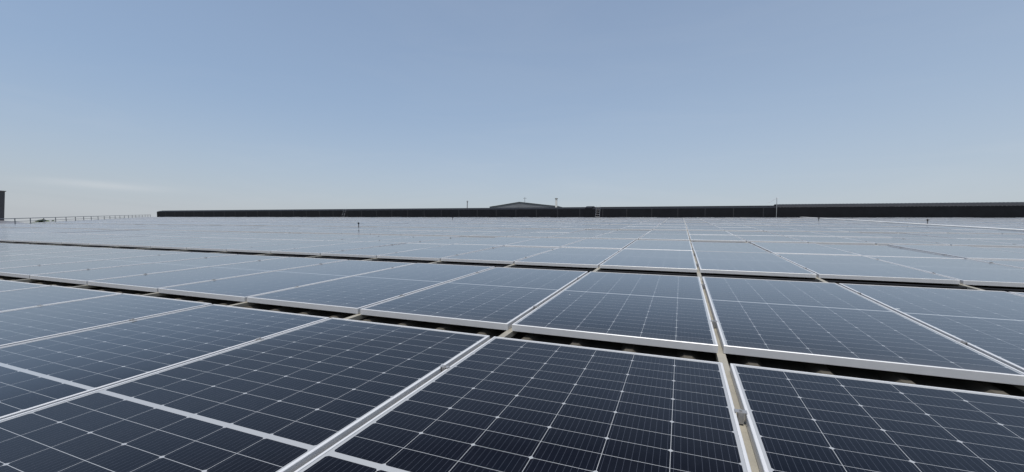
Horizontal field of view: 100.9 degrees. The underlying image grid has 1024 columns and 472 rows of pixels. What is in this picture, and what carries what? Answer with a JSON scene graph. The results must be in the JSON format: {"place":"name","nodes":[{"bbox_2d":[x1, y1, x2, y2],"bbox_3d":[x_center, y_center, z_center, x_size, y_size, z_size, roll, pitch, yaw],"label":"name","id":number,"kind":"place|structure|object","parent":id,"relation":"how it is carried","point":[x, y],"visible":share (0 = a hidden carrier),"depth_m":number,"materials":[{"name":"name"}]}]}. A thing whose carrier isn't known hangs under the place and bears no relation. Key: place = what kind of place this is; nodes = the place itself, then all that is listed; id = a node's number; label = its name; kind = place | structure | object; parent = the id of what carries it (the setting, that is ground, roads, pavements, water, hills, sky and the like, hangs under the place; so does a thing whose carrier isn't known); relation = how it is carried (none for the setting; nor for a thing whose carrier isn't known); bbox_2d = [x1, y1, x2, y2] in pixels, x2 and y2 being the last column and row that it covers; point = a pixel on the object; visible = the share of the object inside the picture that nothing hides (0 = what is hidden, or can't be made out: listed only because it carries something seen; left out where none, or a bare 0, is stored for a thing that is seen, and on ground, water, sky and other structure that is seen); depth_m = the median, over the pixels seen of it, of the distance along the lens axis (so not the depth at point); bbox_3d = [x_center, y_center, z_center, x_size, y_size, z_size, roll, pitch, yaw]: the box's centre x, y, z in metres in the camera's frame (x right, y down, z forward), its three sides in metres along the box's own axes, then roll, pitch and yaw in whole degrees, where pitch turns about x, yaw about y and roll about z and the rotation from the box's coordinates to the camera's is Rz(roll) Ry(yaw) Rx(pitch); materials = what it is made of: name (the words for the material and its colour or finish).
{"place":"outdoors","nodes":[
{"label":"outdoors","id":0,"kind":"place"},
{"bbox_2d":[0,219,1023,396],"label":"roof","id":1,"kind":"structure","parent":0,"point":[948,382],"depth_m":2.56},
{"bbox_2d":[0,0,1023,222],"label":"sky","id":2,"kind":"structure","parent":0,"point":[109,108],"materials":[{"name":"blue"}]},
{"bbox_2d":[490,202,559,207],"bbox_3d":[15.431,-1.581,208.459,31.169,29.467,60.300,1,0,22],"label":"gable roof","id":3,"kind":"structure","parent":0,"point":[519,205],"depth_m":181.18,"materials":[{"name":"grey metal"}]},
{"label":"terrain","id":4,"kind":"structure","parent":0,"visible":0},
{"bbox_2d":[0,191,27,223],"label":"building","id":5,"kind":"structure","parent":4,"relation":"on","point":[2,202],"depth_m":195.63,"materials":[{"name":"grey"}]},
{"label":"factory","id":6,"kind":"object","parent":4,"relation":"on","visible":0},
{"bbox_2d":[1,215,150,223],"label":"railing","id":7,"kind":"object","parent":6,"relation":"on","point":[14,221],"visible":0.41,"depth_m":34.18,"materials":[{"name":"silver metal"}]},
{"bbox_2d":[0,217,1023,471],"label":"mounting rails","id":8,"kind":"object","parent":6,"relation":"on","point":[720,357],"visible":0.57,"depth_m":4.35,"materials":[{"name":"silver metal"}]},
{"bbox_2d":[0,217,1023,471],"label":"solar panels","id":9,"kind":"object","parent":8,"relation":"on","point":[94,381],"visible":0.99,"depth_m":2.17,"materials":[{"name":"blue glass"}]},
{"bbox_2d":[157,202,1023,217],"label":"parapet wall","id":10,"kind":"structure","parent":6,"relation":"on","point":[973,209],"depth_m":40.78,"materials":[{"name":"grey"}]}
]}

